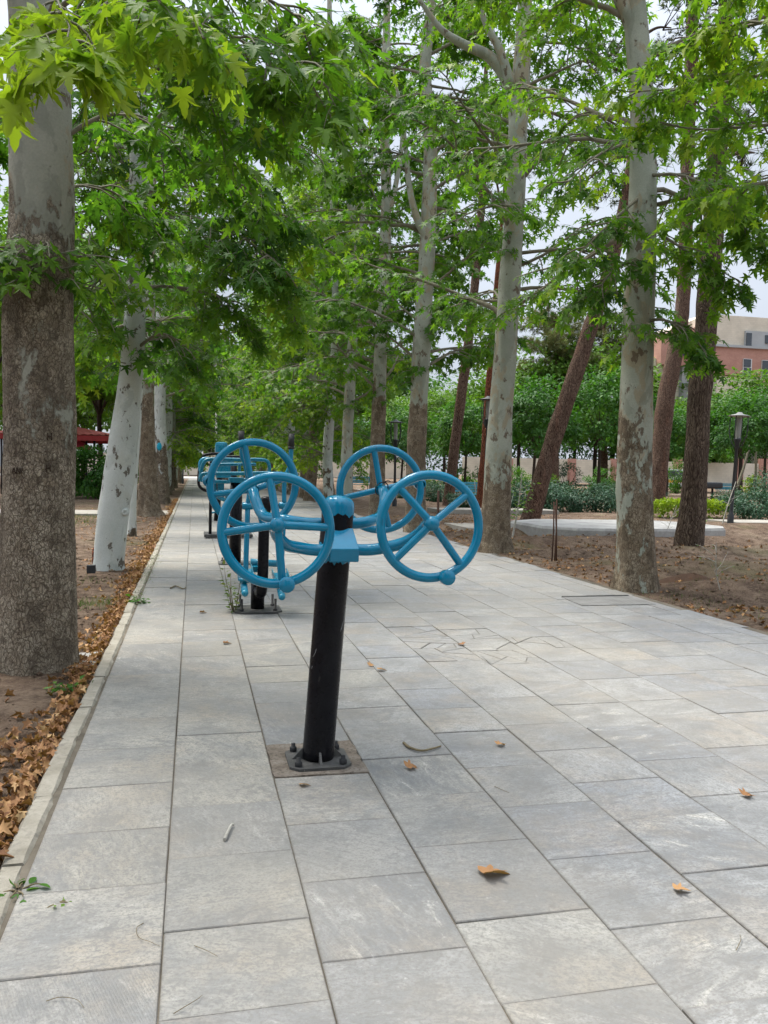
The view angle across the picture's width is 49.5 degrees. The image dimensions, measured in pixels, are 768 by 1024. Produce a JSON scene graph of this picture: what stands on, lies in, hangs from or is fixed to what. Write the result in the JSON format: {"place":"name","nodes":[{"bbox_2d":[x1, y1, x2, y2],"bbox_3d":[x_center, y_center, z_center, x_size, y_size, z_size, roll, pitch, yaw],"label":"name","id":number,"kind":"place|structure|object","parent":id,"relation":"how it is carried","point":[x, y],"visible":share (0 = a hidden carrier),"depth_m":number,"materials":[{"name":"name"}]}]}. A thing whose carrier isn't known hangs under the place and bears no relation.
{"place":"outdoors","nodes":[
{"label":"outdoors","id":0,"kind":"place"},
{"bbox_2d":[0,509,167,515],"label":"cross path","id":1,"kind":"structure","parent":0,"point":[88,512],"depth_m":22.66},
{"bbox_2d":[204,455,252,537],"bbox_3d":[-2.922,-0.306,15.642,0.881,1.538,0.740,0,3,-13],"label":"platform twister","id":2,"kind":"object","parent":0,"point":[209,533],"visible":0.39,"depth_m":15.36,"materials":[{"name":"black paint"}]},
{"bbox_2d":[0,479,767,1023],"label":"paved path","id":3,"kind":"structure","parent":0,"point":[646,725],"depth_m":3.13,"materials":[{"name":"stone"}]},
{"bbox_2d":[197,442,233,520],"bbox_3d":[-4.074,-0.734,20.182,0.889,1.923,1.034,0,3,-13],"label":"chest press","id":4,"kind":"object","parent":3,"relation":"on","point":[219,446],"visible":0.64,"depth_m":20.01,"materials":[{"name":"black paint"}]},
{"bbox_2d":[219,560,240,612],"bbox_3d":[-1.420,0.658,7.587,0.280,0.484,0.469,-1,4,-39],"label":"weed","id":5,"kind":"object","parent":3,"relation":"on","point":[229,595],"visible":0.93,"depth_m":7.52,"materials":[{"name":"green plant"}]},
{"bbox_2d":[198,457,270,564],"bbox_3d":[-2.030,-0.024,11.347,0.984,1.441,0.492,0,3,-13],"label":"seated press","id":6,"kind":"object","parent":3,"relation":"on","point":[235,540],"visible":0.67,"depth_m":11.27,"materials":[{"name":"black paint"}]},
{"bbox_2d":[234,431,294,613],"bbox_3d":[-1.076,0.094,7.500,0.510,1.624,0.663,0,3,-13],"label":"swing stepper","id":7,"kind":"object","parent":3,"relation":"on","point":[261,564],"visible":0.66,"depth_m":7.44,"materials":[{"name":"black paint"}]},
{"bbox_2d":[266,740,368,778],"bbox_3d":[-0.311,1.118,3.759,0.413,0.023,0.432,0,3,-13],"label":"mortar patch","id":8,"kind":"object","parent":3,"relation":"on","point":[278,761],"visible":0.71,"depth_m":3.67,"materials":[{"name":"concrete"}]},
{"bbox_2d":[202,438,482,771],"bbox_3d":[-0.236,0.388,3.714,1.122,1.441,1.015,0,3,-13],"label":"wheel exerciser","id":9,"kind":"object","parent":8,"relation":"on","point":[337,550],"visible":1,"depth_m":3.63,"materials":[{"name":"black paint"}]},
{"bbox_2d":[477,864,508,873],"bbox_3d":[0.361,1.154,2.694,0.108,0.046,0.120,0,3,-13],"label":"fallen leaf","id":10,"kind":"object","parent":3,"relation":"on","point":[488,868],"visible":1,"depth_m":2.70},
{"bbox_2d":[562,595,653,605],"bbox_3d":[2.297,0.921,8.623,0.811,0.036,0.573,0,3,-13],"label":"inspection cover","id":11,"kind":"object","parent":3,"relation":"on","point":[600,600],"visible":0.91,"depth_m":8.60,"materials":[{"name":"concrete"}]},
{"bbox_2d":[0,475,767,867],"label":"ground","id":12,"kind":"structure","parent":0,"point":[30,695],"depth_m":11.56,"materials":[{"name":"soil"}]},
{"bbox_2d":[0,877,49,903],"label":"weed","id":13,"kind":"object","parent":12,"relation":"on","point":[31,879],"visible":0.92,"depth_m":2.56,"materials":[{"name":"green plant"}]},
{"bbox_2d":[0,191,104,392],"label":"park tree","id":14,"kind":"object","parent":12,"relation":"on","point":[3,226],"visible":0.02,"depth_m":30.86,"materials":[{"name":"green plant"}]},
{"bbox_2d":[0,427,108,493],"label":"shelter","id":15,"kind":"object","parent":12,"relation":"on","point":[87,436],"visible":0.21,"depth_m":35.97,"materials":[{"name":"metal"}]},
{"bbox_2d":[0,239,123,404],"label":"park tree","id":16,"kind":"object","parent":12,"relation":"on","point":[111,396],"visible":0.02,"depth_m":39.09,"materials":[{"name":"green plant"}]},
{"bbox_2d":[43,675,86,692],"bbox_3d":[-1.842,1.010,4.837,0.201,0.138,0.185,2,3,19],"label":"weed","id":17,"kind":"object","parent":12,"relation":"on","point":[58,686],"visible":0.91,"depth_m":4.83,"materials":[{"name":"green plant"}]},
{"bbox_2d":[0,498,177,861],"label":"leaf litter","id":18,"kind":"object","parent":12,"relation":"on","point":[12,804],"visible":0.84,"depth_m":4.36,"materials":[{"name":"plant"}]},
{"bbox_2d":[0,479,188,927],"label":"kerb","id":19,"kind":"structure","parent":12,"relation":"on","point":[21,846],"depth_m":3.53,"materials":[{"name":"concrete"}]},
{"bbox_2d":[76,393,112,477],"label":"park tree","id":20,"kind":"object","parent":12,"relation":"on","point":[82,422],"visible":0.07,"depth_m":54.53,"materials":[{"name":"green plant"}]},
{"bbox_2d":[75,444,138,498],"bbox_3d":[-11.244,-1.540,32.945,4.076,2.439,3.390,0,3,-13],"label":"bush","id":21,"kind":"object","parent":12,"relation":"on","point":[90,483],"visible":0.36,"depth_m":32.35,"materials":[{"name":"green plant"}]},
{"bbox_2d":[75,317,154,465],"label":"park tree","id":22,"kind":"object","parent":12,"relation":"on","point":[99,407],"visible":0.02,"depth_m":41.64,"materials":[{"name":"green plant"}]},
{"bbox_2d":[76,287,211,424],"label":"park tree","id":23,"kind":"object","parent":12,"relation":"on","point":[90,411],"depth_m":45.73,"materials":[{"name":"green plant"}]},
{"bbox_2d":[84,251,229,535],"bbox_3d":[-4.414,-2.152,15.994,2.886,5.257,2.338,2,3,16],"label":"plane tree","id":24,"kind":"object","parent":12,"relation":"on","point":[132,520],"visible":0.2,"depth_m":15.78,"materials":[{"name":"green plant"}]},
{"bbox_2d":[78,165,255,503],"bbox_3d":[-8.213,-6.692,30.081,5.886,12.915,5.181,2,3,25],"label":"plane tree","id":25,"kind":"object","parent":12,"relation":"on","point":[161,394],"visible":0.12,"depth_m":29.66,"materials":[{"name":"green plant"}]},
{"bbox_2d":[104,235,229,494],"bbox_3d":[-10.200,-7.026,39.316,5.753,12.568,5.638,1,3,4],"label":"plane tree","id":26,"kind":"object","parent":12,"relation":"on","point":[186,447],"visible":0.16,"depth_m":39.46,"materials":[{"name":"green plant"}]},
{"bbox_2d":[74,108,279,516],"bbox_3d":[-6.448,-5.236,22.663,6.096,10.885,5.321,-1,4,-39],"label":"plane tree","id":27,"kind":"object","parent":12,"relation":"on","point":[148,503],"visible":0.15,"depth_m":22.12,"materials":[{"name":"green plant"}]},
{"bbox_2d":[0,0,382,570],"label":"plane tree","id":28,"kind":"object","parent":12,"relation":"on","point":[132,360],"visible":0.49,"depth_m":9.57,"materials":[{"name":"green plant"}]},
{"bbox_2d":[171,290,223,487],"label":"plane tree","id":29,"kind":"object","parent":12,"relation":"on","point":[180,427],"visible":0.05,"depth_m":53.11,"materials":[{"name":"green plant"}]},
{"bbox_2d":[0,0,400,676],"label":"plane tree","id":30,"kind":"object","parent":12,"relation":"on","point":[98,52],"visible":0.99,"depth_m":5.20,"materials":[{"name":"green plant"}]},
{"bbox_2d":[169,259,231,490],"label":"plane tree","id":31,"kind":"object","parent":12,"relation":"on","point":[189,415],"visible":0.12,"depth_m":46.43,"materials":[{"name":"green plant"}]},
{"bbox_2d":[214,352,244,477],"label":"plane tree","id":32,"kind":"object","parent":12,"relation":"on","point":[223,437],"visible":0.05,"depth_m":79.90,"materials":[{"name":"green plant"}]},
{"bbox_2d":[218,350,266,476],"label":"plane tree","id":33,"kind":"object","parent":12,"relation":"on","point":[225,403],"visible":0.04,"depth_m":71.29,"materials":[{"name":"green plant"}]},
{"bbox_2d":[80,451,405,478],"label":"boundary wall","id":34,"kind":"structure","parent":12,"relation":"on","point":[389,469],"depth_m":126.33,"materials":[{"name":"concrete"}]},
{"bbox_2d":[220,336,278,470],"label":"plane tree","id":35,"kind":"object","parent":12,"relation":"on","point":[234,367],"visible":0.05,"depth_m":67.72,"materials":[{"name":"green plant"}]},
{"bbox_2d":[223,337,280,476],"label":"plane tree","id":36,"kind":"object","parent":12,"relation":"on","point":[245,410],"visible":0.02,"depth_m":59.06,"materials":[{"name":"green plant"}]},
{"bbox_2d":[219,268,295,489],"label":"plane tree","id":37,"kind":"object","parent":12,"relation":"on","point":[243,377],"visible":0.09,"depth_m":51.30,"materials":[{"name":"green plant"}]},
{"bbox_2d":[232,295,322,491],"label":"plane tree","id":38,"kind":"object","parent":12,"relation":"on","point":[239,413],"visible":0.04,"depth_m":47.08,"materials":[{"name":"green plant"}]},
{"bbox_2d":[229,242,340,494],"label":"plane tree","id":39,"kind":"object","parent":12,"relation":"on","point":[250,422],"visible":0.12,"depth_m":42.39,"materials":[{"name":"green plant"}]},
{"bbox_2d":[248,256,370,497],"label":"plane tree","id":40,"kind":"object","parent":12,"relation":"on","point":[267,417],"visible":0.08,"depth_m":38.34,"materials":[{"name":"green plant"}]},
{"bbox_2d":[228,157,395,500],"bbox_3d":[-2.978,-7.209,34.232,6.037,13.727,6.346,-1,3,-33],"label":"plane tree","id":41,"kind":"object","parent":12,"relation":"on","point":[311,476],"visible":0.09,"depth_m":34.13,"materials":[{"name":"green plant"}]},
{"bbox_2d":[249,183,402,497],"bbox_3d":[-1.802,-5.985,29.918,5.260,11.724,5.367,2,3,25],"label":"plane tree","id":42,"kind":"object","parent":12,"relation":"on","point":[328,432],"visible":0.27,"depth_m":29.44,"materials":[{"name":"green plant"}]},
{"bbox_2d":[247,0,445,494],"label":"plane tree","id":43,"kind":"object","parent":12,"relation":"on","point":[348,406],"visible":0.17,"depth_m":26.05,"materials":[{"name":"green plant"}]},
{"bbox_2d":[335,415,370,461],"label":"park tree","id":44,"kind":"object","parent":12,"relation":"on","point":[364,427],"visible":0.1,"depth_m":51.98,"materials":[{"name":"green plant"}]},
{"bbox_2d":[341,337,410,419],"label":"park tree","id":45,"kind":"object","parent":12,"relation":"on","point":[392,373],"visible":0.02,"depth_m":144.22,"materials":[{"name":"green plant"}]},
{"bbox_2d":[0,521,766,828],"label":"soil clods","id":46,"kind":"object","parent":12,"relation":"on","point":[83,633],"visible":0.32,"depth_m":9.85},
{"bbox_2d":[263,0,520,515],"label":"plane tree","id":47,"kind":"object","parent":12,"relation":"on","point":[380,361],"visible":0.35,"depth_m":21.86,"materials":[{"name":"green plant"}]},
{"bbox_2d":[388,419,403,505],"bbox_3d":[0.390,-1.679,29.703,0.580,3.233,0.580,0,3,-13],"label":"street lamp","id":48,"kind":"object","parent":12,"relation":"on","point":[395,441],"visible":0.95,"depth_m":29.62,"materials":[{"name":"metal"}]},
{"bbox_2d":[365,405,438,478],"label":"park tree","id":49,"kind":"object","parent":12,"relation":"on","point":[402,444],"visible":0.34,"depth_m":46.69,"materials":[{"name":"green plant"}]},
{"bbox_2d":[355,355,451,421],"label":"park tree","id":50,"kind":"object","parent":12,"relation":"on","point":[434,383],"visible":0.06,"depth_m":152.17,"materials":[{"name":"green plant"}]},
{"bbox_2d":[368,397,439,471],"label":"park tree","id":51,"kind":"object","parent":12,"relation":"on","point":[401,403],"visible":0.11,"depth_m":73.23,"materials":[{"name":"green plant"}]},
{"bbox_2d":[46,513,767,698],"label":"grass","id":52,"kind":"structure","parent":12,"relation":"on","point":[86,601],"depth_m":8.45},
{"bbox_2d":[268,0,559,532],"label":"plane tree","id":53,"kind":"object","parent":12,"relation":"on","point":[421,335],"visible":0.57,"depth_m":17.75,"materials":[{"name":"green plant"}]},
{"bbox_2d":[426,480,444,501],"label":"juniper","id":54,"kind":"object","parent":12,"relation":"on","point":[432,496],"visible":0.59,"depth_m":34.54,"materials":[{"name":"green plant"}]},
{"bbox_2d":[402,389,482,486],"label":"park tree","id":55,"kind":"object","parent":12,"relation":"on","point":[439,399],"visible":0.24,"depth_m":61.51,"materials":[{"name":"green plant"}]},
{"bbox_2d":[427,394,482,481],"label":"park tree","id":56,"kind":"object","parent":12,"relation":"on","point":[471,444],"visible":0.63,"depth_m":49.42,"materials":[{"name":"green plant"}]},
{"bbox_2d":[445,491,469,507],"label":"juniper","id":57,"kind":"object","parent":12,"relation":"on","point":[453,497],"visible":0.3,"depth_m":29.12,"materials":[{"name":"green plant"}]},
{"bbox_2d":[444,466,477,492],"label":"bush","id":58,"kind":"object","parent":12,"relation":"on","point":[459,470],"visible":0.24,"depth_m":50.66,"materials":[{"name":"green plant"}]},
{"bbox_2d":[432,41,507,505],"bbox_3d":[3.382,-8.839,31.191,3.638,17.662,1.729,1,3,-3],"label":"pine tree","id":59,"kind":"object","parent":12,"relation":"on","point":[456,431],"visible":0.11,"depth_m":31.20,"materials":[{"name":"brown plant"}]},
{"bbox_2d":[430,367,525,438],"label":"park tree","id":60,"kind":"object","parent":12,"relation":"on","point":[473,390],"visible":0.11,"depth_m":72.04,"materials":[{"name":"green plant"}]},
{"bbox_2d":[479,396,489,467],"bbox_3d":[3.249,-1.746,26.324,0.580,3.811,0.580,0,3,-13],"label":"street lamp","id":61,"kind":"object","parent":12,"relation":"on","point":[487,400],"visible":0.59,"depth_m":26.20,"materials":[{"name":"metal"}]},
{"bbox_2d":[427,508,558,514],"bbox_3d":[3.423,0.037,26.271,3.919,0.260,1.300,0,3,-13],"label":"bed edging","id":62,"kind":"object","parent":12,"relation":"on","point":[466,511],"visible":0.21,"depth_m":25.75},
{"bbox_2d":[450,121,540,507],"bbox_3d":[3.591,-6.712,27.800,3.244,13.632,2.229,0,3,-13],"label":"pine tree","id":63,"kind":"object","parent":12,"relation":"on","point":[480,486],"visible":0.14,"depth_m":27.97,"materials":[{"name":"brown plant"}]},
{"bbox_2d":[332,0,685,553],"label":"plane tree","id":64,"kind":"object","parent":12,"relation":"on","point":[496,515],"visible":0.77,"depth_m":13.49,"materials":[{"name":"green plant"}]},
{"bbox_2d":[470,364,563,484],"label":"park tree","id":65,"kind":"object","parent":12,"relation":"on","point":[483,396],"visible":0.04,"depth_m":69.68,"materials":[{"name":"green plant"}]},
{"bbox_2d":[511,464,530,487],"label":"bush","id":66,"kind":"object","parent":12,"relation":"on","point":[516,473],"visible":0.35,"depth_m":53.37,"materials":[{"name":"green plant"}]},
{"bbox_2d":[511,478,531,507],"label":"juniper","id":67,"kind":"object","parent":12,"relation":"on","point":[516,491],"visible":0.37,"depth_m":28.47,"materials":[{"name":"green plant"}]},
{"bbox_2d":[510,472,540,536],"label":"sapling","id":68,"kind":"object","parent":12,"relation":"on","point":[519,497],"visible":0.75,"depth_m":15.87,"materials":[{"name":"green plant"}]},
{"bbox_2d":[524,480,569,511],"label":"juniper","id":69,"kind":"object","parent":12,"relation":"on","point":[548,504],"visible":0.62,"depth_m":27.35,"materials":[{"name":"green plant"}]},
{"bbox_2d":[512,372,587,479],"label":"park tree","id":70,"kind":"object","parent":12,"relation":"on","point":[534,433],"visible":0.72,"depth_m":43.48,"materials":[{"name":"green plant"}]},
{"bbox_2d":[516,299,602,485],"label":"pine tree","id":71,"kind":"object","parent":12,"relation":"on","point":[547,332],"visible":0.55,"depth_m":63.31,"materials":[{"name":"green plant"}]},
{"bbox_2d":[513,332,618,476],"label":"park tree","id":72,"kind":"object","parent":12,"relation":"on","point":[538,370],"visible":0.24,"depth_m":63.20,"materials":[{"name":"green plant"}]},
{"bbox_2d":[559,461,582,486],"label":"bush","id":73,"kind":"object","parent":12,"relation":"on","point":[565,467],"visible":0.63,"depth_m":65.71,"materials":[{"name":"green plant"}]},
{"bbox_2d":[551,480,594,512],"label":"juniper","id":74,"kind":"object","parent":12,"relation":"on","point":[574,505],"visible":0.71,"depth_m":27.54,"materials":[{"name":"green plant"}]},
{"bbox_2d":[389,513,767,627],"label":"leaf litter","id":75,"kind":"object","parent":12,"relation":"on","point":[739,609],"visible":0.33,"depth_m":11.87,"materials":[{"name":"plant"}]},
{"bbox_2d":[396,425,767,471],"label":"hedge","id":76,"kind":"object","parent":12,"relation":"on","point":[749,458],"visible":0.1,"depth_m":93.28,"materials":[{"name":"green plant"}]},
{"bbox_2d":[547,365,620,485],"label":"park tree","id":77,"kind":"object","parent":12,"relation":"on","point":[606,392],"visible":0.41,"depth_m":46.49,"materials":[{"name":"green plant"}]},
{"bbox_2d":[406,0,767,592],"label":"plane tree","id":78,"kind":"object","parent":12,"relation":"on","point":[635,570],"visible":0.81,"depth_m":9.28,"materials":[{"name":"green plant"}]},
{"bbox_2d":[575,482,616,512],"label":"juniper","id":79,"kind":"object","parent":12,"relation":"on","point":[606,507],"visible":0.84,"depth_m":27.56,"materials":[{"name":"green plant"}]},
{"bbox_2d":[570,285,622,489],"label":"pine tree","id":80,"kind":"object","parent":12,"relation":"on","point":[602,331],"visible":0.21,"depth_m":69.01,"materials":[{"name":"green plant"}]},
{"bbox_2d":[582,468,614,486],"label":"bush","id":81,"kind":"object","parent":12,"relation":"on","point":[608,480],"visible":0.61,"depth_m":57.79,"materials":[{"name":"green plant"}]},
{"bbox_2d":[543,341,662,483],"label":"park tree","id":82,"kind":"object","parent":12,"relation":"on","point":[595,444],"visible":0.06,"depth_m":67.23,"materials":[{"name":"green plant"}]},
{"bbox_2d":[520,0,708,519],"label":"pine tree","id":83,"kind":"object","parent":12,"relation":"on","point":[556,430],"visible":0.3,"depth_m":20.59,"materials":[{"name":"brown plant"}]},
{"bbox_2d":[510,519,725,536],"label":"raised platform","id":84,"kind":"structure","parent":12,"relation":"on","point":[565,527],"depth_m":17.04,"materials":[{"name":"concrete"}]},
{"bbox_2d":[601,393,680,458],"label":"park tree","id":85,"kind":"object","parent":12,"relation":"on","point":[654,407],"visible":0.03,"depth_m":65.95,"materials":[{"name":"green plant"}]},
{"bbox_2d":[607,357,688,457],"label":"park tree","id":86,"kind":"object","parent":12,"relation":"on","point":[655,387],"visible":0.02,"depth_m":98.54,"materials":[{"name":"green plant"}]},
{"bbox_2d":[653,404,686,495],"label":"park tree","id":87,"kind":"object","parent":12,"relation":"on","point":[678,431],"visible":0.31,"depth_m":51.98,"materials":[{"name":"green plant"}]},
{"bbox_2d":[576,0,767,274],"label":"plane tree","id":88,"kind":"object","parent":12,"relation":"on","point":[713,56],"visible":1,"depth_m":7.15,"materials":[{"name":"green plant"}]},
{"bbox_2d":[668,456,683,493],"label":"bush","id":89,"kind":"object","parent":12,"relation":"on","point":[675,485],"visible":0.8,"depth_m":60.02,"materials":[{"name":"green plant"}]},
{"bbox_2d":[659,573,709,582],"bbox_3d":[3.739,0.838,10.272,0.975,0.189,0.913,0,3,-13],"label":"earth heap","id":90,"kind":"object","parent":12,"relation":"on","point":[688,577],"visible":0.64,"depth_m":10.15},
{"bbox_2d":[653,497,729,518],"bbox_3d":[9.224,-0.069,25.306,2.475,0.810,0.909,0,3,-13],"label":"hedge","id":91,"kind":"object","parent":12,"relation":"on","point":[663,504],"visible":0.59,"depth_m":25.13,"materials":[{"name":"green plant"}]},
{"bbox_2d":[669,440,733,463],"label":"park tree","id":92,"kind":"object","parent":12,"relation":"on","point":[723,458],"visible":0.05,"depth_m":93.72,"materials":[{"name":"green plant"}]},
{"bbox_2d":[671,393,732,457],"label":"park tree","id":93,"kind":"object","parent":12,"relation":"on","point":[680,402],"visible":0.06,"depth_m":68.59,"materials":[{"name":"green plant"}]},
{"bbox_2d":[652,3,767,500],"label":"pine tree","id":94,"kind":"object","parent":12,"relation":"on","point":[664,411],"visible":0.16,"depth_m":33.96,"materials":[{"name":"brown plant"}]},
{"bbox_2d":[653,315,767,463],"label":"apartment building","id":95,"kind":"structure","parent":12,"relation":"on","point":[745,338],"depth_m":98.98,"materials":[{"name":"beige stone"}]},
{"bbox_2d":[673,0,767,546],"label":"pine tree","id":96,"kind":"object","parent":12,"relation":"on","point":[690,526],"visible":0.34,"depth_m":14.18,"materials":[{"name":"brown plant"}]},
{"bbox_2d":[678,367,767,492],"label":"park tree","id":97,"kind":"object","parent":12,"relation":"on","point":[747,377],"visible":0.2,"depth_m":64.30,"materials":[{"name":"green plant"}]},
{"bbox_2d":[707,487,750,510],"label":"juniper","id":98,"kind":"object","parent":12,"relation":"on","point":[721,498],"visible":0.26,"depth_m":30.33,"materials":[{"name":"green plant"}]},
{"bbox_2d":[707,519,767,522],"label":"bed edging","id":99,"kind":"object","parent":12,"relation":"on","point":[747,521],"visible":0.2,"depth_m":23.43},
{"bbox_2d":[708,390,767,496],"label":"park tree","id":100,"kind":"object","parent":12,"relation":"on","point":[759,418],"visible":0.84,"depth_m":48.98,"materials":[{"name":"green plant"}]},
{"bbox_2d":[727,412,750,522],"bbox_3d":[9.653,-1.130,22.764,0.580,3.184,0.580,0,3,-13],"label":"street lamp","id":101,"kind":"object","parent":12,"relation":"on","point":[737,440],"visible":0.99,"depth_m":22.71,"materials":[{"name":"metal"}]},
{"bbox_2d":[715,486,767,519],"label":"juniper","id":102,"kind":"object","parent":12,"relation":"on","point":[748,509],"visible":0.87,"depth_m":25.05,"materials":[{"name":"green plant"}]},
{"bbox_2d":[721,383,767,494],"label":"park tree","id":103,"kind":"object","parent":12,"relation":"on","point":[730,449],"visible":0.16,"depth_m":57.25,"materials":[{"name":"green plant"}]},
{"bbox_2d":[744,467,767,509],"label":"juniper","id":104,"kind":"object","parent":12,"relation":"on","point":[761,486],"visible":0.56,"depth_m":30.26,"materials":[{"name":"green plant"}]},
{"bbox_2d":[0,0,767,474],"label":"sky","id":105,"kind":"structure","parent":0,"point":[363,8],"materials":[{"name":"white"}]},
{"bbox_2d":[444,523,511,530],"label":"side path","id":106,"kind":"structure","parent":0,"point":[460,526],"depth_m":18.69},
{"bbox_2d":[462,457,767,485],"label":"boundary wall","id":107,"kind":"structure","parent":0,"point":[721,472],"depth_m":91.17,"materials":[{"name":"concrete"}]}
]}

